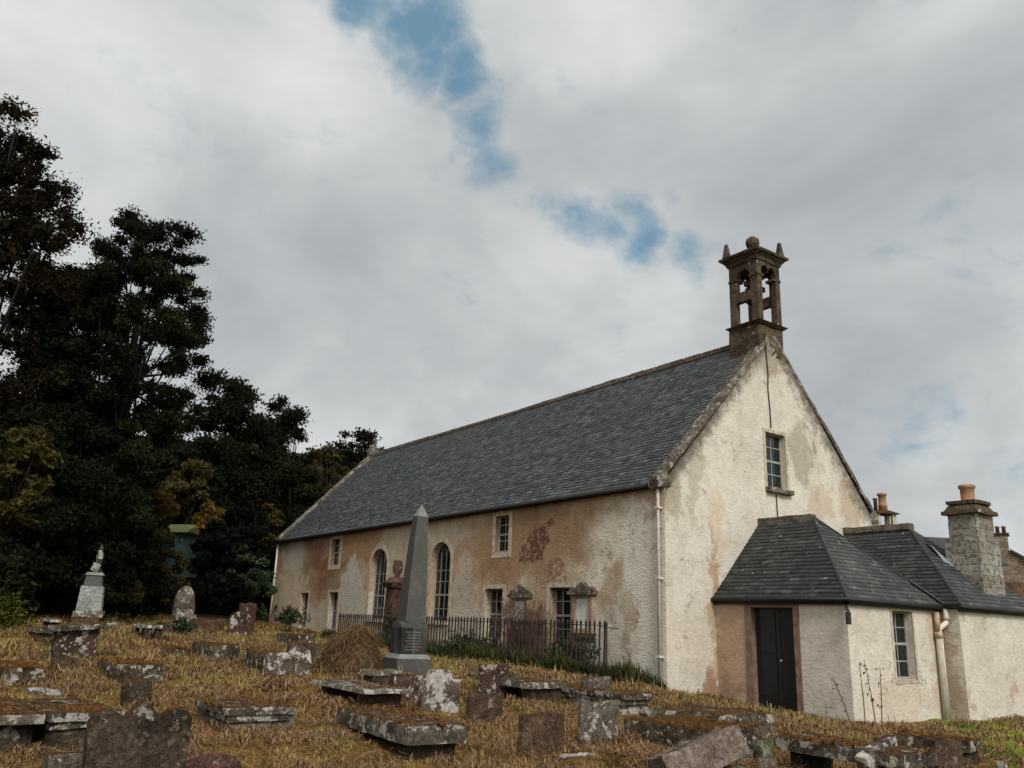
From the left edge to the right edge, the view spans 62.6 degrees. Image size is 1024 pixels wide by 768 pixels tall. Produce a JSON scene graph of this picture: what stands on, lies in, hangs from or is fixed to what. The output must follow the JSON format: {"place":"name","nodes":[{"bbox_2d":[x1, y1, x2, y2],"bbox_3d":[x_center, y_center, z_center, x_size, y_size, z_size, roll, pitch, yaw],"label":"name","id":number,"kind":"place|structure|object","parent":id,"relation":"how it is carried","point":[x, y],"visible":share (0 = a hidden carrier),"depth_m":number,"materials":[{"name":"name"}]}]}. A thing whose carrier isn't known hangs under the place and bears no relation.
{"place":"outdoors","nodes":[
{"label":"outdoors","id":0,"kind":"place"},
{"bbox_2d":[0,428,1023,767],"bbox_3d":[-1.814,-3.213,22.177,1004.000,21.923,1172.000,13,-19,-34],"label":"ground","id":1,"kind":"structure","parent":0,"point":[386,746],"depth_m":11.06,"materials":[{"name":"brown plant"}]},
{"bbox_2d":[0,588,38,631],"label":"fern bush","id":2,"kind":"object","parent":1,"relation":"on","point":[8,608],"visible":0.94,"depth_m":19.85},
{"bbox_2d":[0,696,44,751],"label":"table tomb","id":3,"kind":"object","parent":1,"relation":"on","point":[18,719],"visible":0.97,"depth_m":8.68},
{"bbox_2d":[0,658,52,686],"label":"table tomb","id":4,"kind":"object","parent":1,"relation":"on","point":[16,670],"visible":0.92,"depth_m":12.62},
{"bbox_2d":[0,529,54,618],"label":"ivy thicket","id":5,"kind":"object","parent":1,"relation":"on","point":[15,561],"visible":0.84,"depth_m":21.57,"materials":[{"name":"green plant"}]},
{"bbox_2d":[0,424,63,538],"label":"tree","id":6,"kind":"object","parent":1,"relation":"on","point":[32,452],"visible":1,"depth_m":22.30,"materials":[{"name":"green plant"}]},
{"bbox_2d":[26,627,52,641],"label":"table tomb","id":7,"kind":"object","parent":1,"relation":"on","point":[37,634],"visible":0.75,"depth_m":17.71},
{"bbox_2d":[7,549,79,617],"bbox_3d":[-15.105,6.026,25.368,3.414,2.402,3.140,-4,-17,21],"label":"ivy thicket","id":8,"kind":"object","parent":1,"relation":"on","point":[44,597],"visible":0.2,"depth_m":25.24,"materials":[{"name":"green plant"}]},
{"bbox_2d":[23,688,63,693],"bbox_3d":[-5.310,3.481,9.558,0.130,0.068,0.418,-6,-21,25],"label":"stone fragment","id":9,"kind":"object","parent":1,"relation":"on","point":[43,691],"visible":1,"depth_m":9.51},
{"bbox_2d":[0,93,120,542],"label":"sycamore tree","id":10,"kind":"object","parent":1,"relation":"on","point":[28,201],"visible":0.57,"depth_m":26.07,"materials":[{"name":"green plant"}]},
{"bbox_2d":[41,749,82,767],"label":"kerb stone","id":11,"kind":"object","parent":1,"relation":"on","point":[64,759],"visible":0.79,"depth_m":7.40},
{"bbox_2d":[49,658,80,672],"bbox_3d":[-7.407,4.701,13.961,0.458,0.289,0.325,13,-19,-34],"label":"gravestone","id":12,"kind":"object","parent":1,"relation":"on","point":[72,663],"visible":0.58,"depth_m":13.88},
{"bbox_2d":[0,357,138,606],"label":"sycamore tree","id":13,"kind":"object","parent":1,"relation":"on","point":[88,474],"visible":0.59,"depth_m":23.84,"materials":[{"name":"green plant"}]},
{"bbox_2d":[17,697,124,751],"bbox_3d":[-5.033,3.851,9.485,0.763,0.500,1.762,15,-20,-37],"label":"table tomb","id":14,"kind":"object","parent":1,"relation":"on","point":[64,724],"visible":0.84,"depth_m":8.87,"materials":[{"name":"stone"}]},
{"bbox_2d":[49,628,99,659],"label":"block tomb","id":15,"kind":"object","parent":1,"relation":"on","point":[66,644],"visible":0.6,"depth_m":15.34,"materials":[{"name":"red stone"}]},
{"bbox_2d":[44,621,119,631],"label":"tilted slab","id":16,"kind":"structure","parent":15,"relation":"on","point":[70,626],"depth_m":15.41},
{"bbox_2d":[6,256,148,581],"bbox_3d":[-14.652,1.484,27.766,4.093,12.543,4.597,-2,-17,16],"label":"sycamore tree","id":17,"kind":"object","parent":1,"relation":"on","point":[97,350],"visible":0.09,"depth_m":27.65,"materials":[{"name":"green plant"}]},
{"bbox_2d":[72,544,104,622],"bbox_3d":[-10.916,5.368,21.920,0.723,2.370,0.507,8,-17,-18],"label":"white monument","id":18,"kind":"object","parent":1,"relation":"on","point":[89,606],"visible":0.8,"depth_m":21.72,"materials":[{"name":"stone"}]},
{"bbox_2d":[21,445,179,614],"bbox_3d":[-14.524,4.934,29.275,5.197,6.225,5.614,13,-19,-34],"label":"sycamore tree","id":19,"kind":"object","parent":1,"relation":"on","point":[137,540],"visible":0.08,"depth_m":29.46,"materials":[{"name":"green plant"}]},
{"bbox_2d":[74,558,151,614],"bbox_3d":[-14.482,6.848,30.020,2.896,2.914,3.322,6,-16,-13],"label":"ivy thicket","id":20,"kind":"object","parent":1,"relation":"on","point":[109,608],"visible":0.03,"depth_m":30.08,"materials":[{"name":"green plant"}]},
{"bbox_2d":[70,478,172,604],"bbox_3d":[-11.722,4.625,25.036,2.781,3.795,2.430,-7,-19,30],"label":"tree","id":21,"kind":"object","parent":1,"relation":"on","point":[138,516],"visible":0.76,"depth_m":24.83,"materials":[{"name":"green plant"}]},
{"bbox_2d":[106,556,144,605],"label":"bush","id":22,"kind":"object","parent":1,"relation":"on","point":[134,597],"visible":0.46,"depth_m":27.29,"materials":[{"name":"green plant"}]},
{"bbox_2d":[29,204,225,571],"bbox_3d":[-12.292,0.673,27.017,6.027,13.955,5.701,13,-19,-34],"label":"sycamore tree","id":23,"kind":"object","parent":1,"relation":"on","point":[129,369],"visible":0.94,"depth_m":26.50,"materials":[{"name":"green plant"}]},
{"bbox_2d":[95,655,165,684],"bbox_3d":[-6.436,4.814,14.005,1.102,0.516,2.046,13,-19,-34],"label":"table tomb","id":24,"kind":"object","parent":1,"relation":"on","point":[120,670],"visible":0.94,"depth_m":13.51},
{"bbox_2d":[79,701,192,767],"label":"headstone","id":25,"kind":"object","parent":1,"relation":"on","point":[142,734],"visible":0.98,"depth_m":7.48,"materials":[{"name":"stone"}]},
{"bbox_2d":[120,676,152,707],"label":"broken slab","id":26,"kind":"structure","parent":1,"relation":"on","point":[131,690],"depth_m":11.62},
{"bbox_2d":[131,623,162,640],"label":"table tomb","id":27,"kind":"object","parent":1,"relation":"on","point":[146,632],"visible":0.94,"depth_m":20.28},
{"bbox_2d":[116,565,178,617],"bbox_3d":[-12.799,7.274,29.615,2.166,1.816,2.207,8,-17,-19],"label":"ivy thicket","id":28,"kind":"object","parent":1,"relation":"on","point":[158,586],"visible":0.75,"depth_m":29.13,"materials":[{"name":"green plant"}]},
{"bbox_2d":[118,487,180,617],"bbox_3d":[-13.382,6.246,30.655,2.233,5.058,1.989,-2,-16,14],"label":"tree","id":29,"kind":"object","parent":1,"relation":"on","point":[170,508],"visible":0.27,"depth_m":30.81,"materials":[{"name":"green plant"}]},
{"bbox_2d":[110,408,199,585],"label":"broadleaf tree","id":30,"kind":"object","parent":1,"relation":"on","point":[155,445],"visible":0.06,"depth_m":46.55,"materials":[{"name":"green plant"}]},
{"bbox_2d":[155,620,179,634],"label":"table tomb","id":31,"kind":"object","parent":1,"relation":"on","point":[167,626],"visible":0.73,"depth_m":22.27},
{"bbox_2d":[147,549,189,604],"bbox_3d":[-12.231,6.885,29.977,1.670,1.964,1.292,13,-19,-34],"label":"bush","id":32,"kind":"object","parent":1,"relation":"on","point":[160,563],"visible":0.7,"depth_m":29.87,"materials":[{"name":"green plant"}]},
{"bbox_2d":[151,642,192,655],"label":"table tomb","id":33,"kind":"object","parent":1,"relation":"on","point":[173,649],"visible":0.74,"depth_m":17.73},
{"bbox_2d":[149,524,200,577],"bbox_3d":[-13.895,6.868,34.782,1.900,2.134,1.600,-2,-16,14],"label":"garden hut","id":34,"kind":"object","parent":1,"relation":"on","point":[187,534],"visible":0.21,"depth_m":34.32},
{"bbox_2d":[170,586,194,621],"bbox_3d":[-10.280,7.041,26.357,0.670,1.428,0.166,13,-19,-34],"label":"headstone","id":35,"kind":"object","parent":1,"relation":"on","point":[184,601],"visible":0.52,"depth_m":26.37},
{"bbox_2d":[170,613,197,636],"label":"green plant","id":36,"kind":"object","parent":1,"relation":"on","point":[182,624],"visible":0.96,"depth_m":22.24,"materials":[{"name":"green plant"}]},
{"bbox_2d":[175,608,196,621],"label":"headstone","id":37,"kind":"object","parent":1,"relation":"on","point":[189,613],"visible":0.41,"depth_m":25.87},
{"bbox_2d":[158,458,215,613],"bbox_3d":[-15.223,6.999,38.593,2.716,7.389,2.551,13,-19,-34],"label":"tree","id":38,"kind":"object","parent":1,"relation":"on","point":[197,472],"visible":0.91,"depth_m":38.82,"materials":[{"name":"green plant"}]},
{"bbox_2d":[139,431,241,612],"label":"broadleaf tree","id":39,"kind":"object","parent":1,"relation":"on","point":[167,462],"visible":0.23,"depth_m":41.20,"materials":[{"name":"green plant"}]},
{"bbox_2d":[191,502,224,617],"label":"tree","id":40,"kind":"object","parent":1,"relation":"on","point":[199,520],"visible":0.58,"depth_m":33.28,"materials":[{"name":"green plant"}]},
{"bbox_2d":[190,617,228,633],"bbox_3d":[-9.387,7.484,26.008,0.711,0.518,1.015,-10,-20,36],"label":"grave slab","id":41,"kind":"object","parent":1,"relation":"on","point":[216,625],"visible":0.62,"depth_m":25.87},
{"bbox_2d":[179,753,243,767],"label":"headstone","id":42,"kind":"object","parent":1,"relation":"on","point":[217,760],"visible":1,"depth_m":7.35,"materials":[{"name":"red stone"}]},
{"bbox_2d":[179,518,246,609],"bbox_3d":[-11.472,6.895,32.400,2.550,3.474,2.230,-2,-16,14],"label":"yew tree","id":43,"kind":"object","parent":1,"relation":"on","point":[225,538],"visible":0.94,"depth_m":32.09,"materials":[{"name":"green plant"}]},
{"bbox_2d":[192,641,240,661],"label":"table tomb","id":44,"kind":"object","parent":1,"relation":"on","point":[220,650],"visible":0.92,"depth_m":17.14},
{"bbox_2d":[154,367,285,612],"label":"broadleaf tree","id":45,"kind":"object","parent":1,"relation":"on","point":[229,412],"visible":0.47,"depth_m":44.47,"materials":[{"name":"green plant"}]},
{"bbox_2d":[215,544,257,594],"bbox_3d":[-10.685,7.212,32.649,1.627,1.996,1.438,13,-19,-34],"label":"bush","id":46,"kind":"object","parent":1,"relation":"on","point":[225,570],"visible":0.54,"depth_m":32.58,"materials":[{"name":"green plant"}]},
{"bbox_2d":[228,611,250,635],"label":"headstone","id":47,"kind":"object","parent":1,"relation":"on","point":[239,622],"visible":0.86,"depth_m":26.40,"materials":[{"name":"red stone"}]},
{"bbox_2d":[185,695,297,731],"bbox_3d":[-3.485,4.295,10.904,1.365,0.467,1.601,14,-20,-35],"label":"table tomb","id":48,"kind":"object","parent":1,"relation":"on","point":[239,712],"visible":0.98,"depth_m":10.54,"materials":[{"name":"stone"}]},
{"bbox_2d":[184,440,306,615],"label":"broadleaf tree","id":49,"kind":"object","parent":1,"relation":"on","point":[233,607],"visible":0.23,"depth_m":43.95,"materials":[{"name":"green plant"}]},
{"bbox_2d":[238,602,256,631],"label":"headstone","id":50,"kind":"object","parent":1,"relation":"on","point":[249,608],"visible":0.49,"depth_m":28.77,"materials":[{"name":"red stone"}]},
{"bbox_2d":[226,505,272,599],"bbox_3d":[-11.688,7.536,37.648,2.081,4.198,2.240,13,-19,-34],"label":"tree","id":51,"kind":"object","parent":1,"relation":"on","point":[261,527],"visible":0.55,"depth_m":37.55,"materials":[{"name":"green plant"}]},
{"bbox_2d":[244,557,277,619],"bbox_3d":[-10.088,8.149,33.642,1.321,2.536,1.623,13,-19,-34],"label":"shrub","id":52,"kind":"object","parent":1,"relation":"on","point":[260,577],"visible":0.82,"depth_m":33.54,"materials":[{"name":"green plant"}]},
{"bbox_2d":[254,503,284,552],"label":"bush","id":53,"kind":"object","parent":1,"relation":"on","point":[276,521],"visible":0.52,"depth_m":40.91,"materials":[{"name":"green plant"}]},
{"bbox_2d":[243,646,299,674],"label":"table tomb","id":54,"kind":"object","parent":1,"relation":"on","point":[253,658],"visible":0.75,"depth_m":15.98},
{"bbox_2d":[262,652,290,675],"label":"headstone","id":55,"kind":"object","parent":1,"relation":"on","point":[275,663],"visible":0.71,"depth_m":15.35,"materials":[{"name":"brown stone"}]},
{"bbox_2d":[229,393,323,610],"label":"broadleaf tree","id":56,"kind":"object","parent":1,"relation":"on","point":[289,420],"visible":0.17,"depth_m":48.64,"materials":[{"name":"green plant"}]},
{"bbox_2d":[261,602,310,632],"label":"corner shrub","id":57,"kind":"object","parent":1,"relation":"on","point":[288,615],"visible":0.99,"depth_m":31.27,"materials":[{"name":"green plant"}]},
{"bbox_2d":[254,462,327,607],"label":"broadleaf tree","id":58,"kind":"object","parent":1,"relation":"on","point":[290,477],"visible":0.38,"depth_m":43.77,"materials":[{"name":"green plant"}]},
{"bbox_2d":[276,633,314,642],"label":"table tomb","id":59,"kind":"object","parent":1,"relation":"on","point":[298,637],"visible":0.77,"depth_m":24.06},
{"bbox_2d":[289,645,311,675],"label":"headstone","id":60,"kind":"object","parent":1,"relation":"on","point":[303,665],"visible":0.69,"depth_m":15.69,"materials":[{"name":"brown stone"}]},
{"bbox_2d":[283,640,326,662],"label":"table tomb","id":61,"kind":"object","parent":1,"relation":"on","point":[291,645],"visible":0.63,"depth_m":18.61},
{"bbox_2d":[283,443,350,521],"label":"broadleaf tree","id":62,"kind":"object","parent":1,"relation":"on","point":[323,451],"visible":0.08,"depth_m":47.17,"materials":[{"name":"green plant"}]},
{"bbox_2d":[314,426,383,490],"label":"broadleaf tree","id":63,"kind":"object","parent":1,"relation":"on","point":[350,453],"visible":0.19,"depth_m":55.74,"materials":[{"name":"green plant"}]},
{"bbox_2d":[310,622,388,675],"bbox_3d":[-3.228,5.302,16.922,2.428,1.012,2.247,13,-19,-34],"label":"hay heap","id":64,"kind":"object","parent":1,"relation":"on","point":[354,649],"visible":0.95,"depth_m":16.52,"materials":[{"name":"plant"}]},
{"bbox_2d":[313,679,411,707],"bbox_3d":[-2.340,4.775,12.925,0.777,0.392,1.993,12,-19,-32],"label":"table tomb","id":65,"kind":"object","parent":1,"relation":"on","point":[370,693],"visible":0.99,"depth_m":12.39,"materials":[{"name":"grey stone"}]},
{"bbox_2d":[360,667,400,683],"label":"table tomb","id":66,"kind":"object","parent":1,"relation":"on","point":[381,676],"visible":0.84,"depth_m":14.36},
{"bbox_2d":[382,560,402,639],"bbox_3d":[-3.816,7.291,27.452,0.748,3.026,0.748,13,-19,-34],"label":"urn monument","id":67,"kind":"object","parent":1,"relation":"on","point":[392,586],"visible":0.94,"depth_m":27.36,"materials":[{"name":"red stone"}]},
{"bbox_2d":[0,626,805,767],"bbox_3d":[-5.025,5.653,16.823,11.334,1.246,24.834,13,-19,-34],"label":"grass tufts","id":68,"kind":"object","parent":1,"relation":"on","point":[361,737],"visible":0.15,"depth_m":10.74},
{"bbox_2d":[389,674,422,704],"bbox_3d":[-1.654,4.765,13.003,0.530,0.553,0.165,15,-20,-37],"label":"headstone","id":69,"kind":"object","parent":1,"relation":"on","point":[412,681],"visible":0.48,"depth_m":12.98,"materials":[{"name":"red stone"}]},
{"bbox_2d":[382,505,431,674],"bbox_3d":[-2.029,4.222,17.023,0.750,3.576,0.750,11,-18,-29],"label":"obelisk","id":70,"kind":"object","parent":1,"relation":"on","point":[408,639],"visible":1,"depth_m":16.78,"materials":[{"name":"grey stone"}]},
{"bbox_2d":[336,703,480,759],"bbox_3d":[-1.314,4.070,9.816,1.155,0.527,2.557,12,-18,-30],"label":"table tomb","id":71,"kind":"object","parent":1,"relation":"on","point":[418,736],"visible":0.97,"depth_m":9.20,"materials":[{"name":"stone"}]},
{"bbox_2d":[418,670,459,712],"bbox_3d":[-1.068,4.565,12.380,0.630,0.686,0.134,12,-18,-30],"label":"headstone","id":72,"kind":"object","parent":1,"relation":"on","point":[439,690],"visible":0.85,"depth_m":12.34,"materials":[{"name":"white stone"}]},
{"bbox_2d":[439,626,495,650],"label":"leafy shrub","id":73,"kind":"object","parent":1,"relation":"on","point":[460,643],"visible":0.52,"depth_m":23.15,"materials":[{"name":"green plant"}]},
{"bbox_2d":[338,613,618,668],"bbox_3d":[-1.895,7.391,24.091,0.408,1.470,14.069,13,-19,-34],"label":"iron railing","id":74,"kind":"object","parent":1,"relation":"on","point":[605,623],"visible":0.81,"depth_m":21.63,"materials":[{"name":"metal"}]},
{"bbox_2d":[465,692,503,722],"bbox_3d":[-0.388,4.627,11.946,0.591,0.494,0.115,13,-15,-34],"label":"headstone","id":75,"kind":"object","parent":1,"relation":"on","point":[482,707],"visible":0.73,"depth_m":11.88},
{"bbox_2d":[318,627,666,688],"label":"long green grass","id":76,"kind":"structure","parent":1,"relation":"on","point":[566,664],"depth_m":19.70,"materials":[{"name":"plant"}]},
{"bbox_2d":[477,664,508,698],"bbox_3d":[-0.313,5.003,13.985,0.586,0.682,0.105,14,-20,-36],"label":"headstone","id":77,"kind":"object","parent":1,"relation":"on","point":[491,676],"visible":0.75,"depth_m":13.95,"materials":[{"name":"red stone"}]},
{"bbox_2d":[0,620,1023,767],"bbox_3d":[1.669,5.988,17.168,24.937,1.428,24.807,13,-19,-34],"label":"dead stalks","id":78,"kind":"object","parent":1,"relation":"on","point":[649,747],"visible":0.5,"depth_m":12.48,"materials":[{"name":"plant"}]},
{"bbox_2d":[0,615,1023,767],"bbox_3d":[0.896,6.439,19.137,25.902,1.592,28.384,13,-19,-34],"label":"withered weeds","id":79,"kind":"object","parent":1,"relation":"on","point":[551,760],"visible":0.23,"depth_m":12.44,"materials":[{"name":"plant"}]},
{"bbox_2d":[487,597,561,658],"bbox_3d":[0.235,6.343,21.622,1.967,1.803,1.801,13,-19,-34],"label":"reddish shrub","id":80,"kind":"object","parent":1,"relation":"on","point":[524,614],"visible":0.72,"depth_m":21.63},
{"bbox_2d":[500,676,567,702],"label":"table tomb","id":81,"kind":"object","parent":1,"relation":"on","point":[541,689],"visible":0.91,"depth_m":13.81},
{"bbox_2d":[517,713,563,754],"bbox_3d":[0.348,4.208,10.056,0.637,0.530,0.116,13,-19,-34],"label":"headstone","id":82,"kind":"object","parent":1,"relation":"on","point":[539,731],"visible":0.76,"depth_m":10.02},
{"bbox_2d":[537,631,602,665],"bbox_3d":[1.240,6.303,19.766,1.681,1.003,1.316,13,-19,-34],"label":"leafy shrub","id":83,"kind":"object","parent":1,"relation":"on","point":[558,648],"visible":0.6,"depth_m":19.69,"materials":[{"name":"green plant"}]},
{"bbox_2d":[580,676,610,702],"bbox_3d":[1.387,5.168,14.002,0.618,0.586,0.096,13,-19,-34],"label":"headstone","id":84,"kind":"object","parent":1,"relation":"on","point":[599,682],"visible":0.45,"depth_m":14.00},
{"bbox_2d":[577,699,617,746],"bbox_3d":[1.103,4.427,10.870,0.580,0.676,0.101,11,-18,-28],"label":"headstone","id":85,"kind":"object","parent":1,"relation":"on","point":[596,719],"visible":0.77,"depth_m":10.84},
{"bbox_2d":[560,683,656,714],"bbox_3d":[1.465,5.219,13.891,1.193,0.497,2.319,12,-19,-32],"label":"table tomb","id":86,"kind":"object","parent":1,"relation":"on","point":[631,702],"visible":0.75,"depth_m":13.31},
{"bbox_2d":[269,236,1023,723],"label":"church","id":87,"kind":"structure","parent":1,"relation":"on","point":[703,522],"depth_m":21.37,"materials":[{"name":"paint"}]},
{"bbox_2d":[372,550,386,618],"bbox_3d":[-4.649,7.218,30.423,0.070,2.483,1.254,13,-19,-34],"label":"window","id":88,"kind":"structure","parent":87,"relation":"in","point":[380,573],"depth_m":30.61,"materials":[{"name":"glass"}]},
{"bbox_2d":[433,543,449,621],"bbox_3d":[-2.128,6.342,27.028,0.070,2.483,1.230,13,-19,-34],"label":"window","id":89,"kind":"structure","parent":87,"relation":"in","point":[440,607],"depth_m":27.18,"materials":[{"name":"glass"}]},
{"bbox_2d":[489,589,502,639],"bbox_3d":[-0.356,6.646,24.327,0.070,1.402,0.900,13,-19,-34],"label":"window","id":90,"kind":"structure","parent":87,"relation":"in","point":[495,601],"depth_m":24.53,"materials":[{"name":"glass"}]},
{"bbox_2d":[498,516,508,551],"bbox_3d":[-0.172,4.400,24.661,0.070,1.054,0.666,13,-19,-34],"label":"window","id":91,"kind":"structure","parent":87,"relation":"in","point":[503,521],"depth_m":24.75,"materials":[{"name":"white paint"}]},
{"bbox_2d":[506,584,532,636],"bbox_3d":[0.206,6.212,23.074,0.230,1.408,0.952,13,-19,-34],"label":"wall monument","id":92,"kind":"object","parent":87,"relation":"attached to","point":[519,593],"depth_m":23.11,"materials":[{"name":"stone"}]},
{"bbox_2d":[555,588,571,641],"bbox_3d":[1.436,6.023,21.913,0.070,1.402,0.929,13,-19,-34],"label":"window","id":93,"kind":"structure","parent":87,"relation":"in","point":[563,610],"depth_m":22.08,"materials":[{"name":"glass"}]},
{"bbox_2d":[566,582,597,638],"bbox_3d":[1.747,5.634,21.012,0.230,1.346,0.997,13,-19,-34],"label":"wall monument","id":94,"kind":"object","parent":87,"relation":"attached to","point":[583,594],"depth_m":20.98,"materials":[{"name":"stone"}]},
{"bbox_2d":[765,433,782,488],"bbox_3d":[6.875,2.070,22.400,0.814,1.472,0.070,13,-19,-34],"label":"window","id":95,"kind":"structure","parent":87,"relation":"in","point":[773,448],"depth_m":22.47,"materials":[{"name":"glass"}]},
{"bbox_2d":[755,608,797,711],"bbox_3d":[5.762,6.030,18.305,0.143,2.260,1.108,13,-19,-34],"label":"door","id":96,"kind":"structure","parent":87,"relation":"in","point":[774,626],"depth_m":18.36,"materials":[{"name":"black paint"}]},
{"bbox_2d":[892,611,910,678],"bbox_3d":[8.288,5.626,18.178,0.770,1.409,0.070,13,-19,-34],"label":"window","id":97,"kind":"structure","parent":87,"relation":"in","point":[899,623],"depth_m":18.27,"materials":[{"name":"glass"}]},
{"bbox_2d":[644,724,750,767],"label":"fallen block","id":98,"kind":"object","parent":1,"relation":"on","point":[719,747],"depth_m":9.16,"materials":[{"name":"stone"}]},
{"bbox_2d":[623,712,771,748],"bbox_3d":[2.412,4.693,11.164,1.979,0.544,1.857,15,-20,-37],"label":"table tomb","id":99,"kind":"object","parent":1,"relation":"on","point":[666,730],"visible":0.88,"depth_m":10.91,"materials":[{"name":"stone"}]},
{"bbox_2d":[640,700,772,731],"bbox_3d":[2.832,4.979,12.389,1.818,0.504,1.722,16,-21,-39],"label":"table tomb","id":100,"kind":"object","parent":1,"relation":"on","point":[738,714],"visible":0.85,"depth_m":12.18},
{"bbox_2d":[750,738,773,760],"bbox_3d":[3.102,4.554,10.420,0.234,0.318,0.180,6,-16,-35],"label":"rubble stone","id":101,"kind":"object","parent":1,"relation":"on","point":[762,747],"visible":0.67,"depth_m":10.37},
{"bbox_2d":[757,757,774,767],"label":"rubble stone","id":102,"kind":"object","parent":1,"relation":"on","point":[762,762],"visible":1,"depth_m":8.81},
{"bbox_2d":[776,730,937,767],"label":"table tomb","id":103,"kind":"object","parent":1,"relation":"on","point":[813,750],"visible":0.94,"depth_m":9.01,"materials":[{"name":"stone"}]},
{"bbox_2d":[854,735,897,767],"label":"headstone","id":104,"kind":"object","parent":1,"relation":"on","point":[866,757],"visible":0.61,"depth_m":8.55,"materials":[{"name":"white stone"}]},
{"bbox_2d":[893,728,984,767],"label":"table tomb","id":105,"kind":"object","parent":1,"relation":"on","point":[970,747],"visible":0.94,"depth_m":10.88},
{"bbox_2d":[872,493,1008,565],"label":"cottage","id":106,"kind":"structure","parent":1,"relation":"on","point":[880,509],"depth_m":30.95,"materials":[{"name":"stone"}]},
{"bbox_2d":[923,739,962,767],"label":"headstone","id":107,"kind":"object","parent":1,"relation":"on","point":[949,753],"visible":0.8,"depth_m":9.39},
{"bbox_2d":[928,717,1023,767],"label":"lawn grass","id":108,"kind":"structure","parent":1,"relation":"on","point":[1020,748],"depth_m":14.58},
{"bbox_2d":[992,526,1023,597],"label":"stone house","id":109,"kind":"structure","parent":1,"relation":"on","point":[1013,570],"depth_m":38.98,"materials":[{"name":"stone"}]},
{"bbox_2d":[0,0,1023,555],"label":"sky","id":110,"kind":"structure","parent":0,"point":[421,218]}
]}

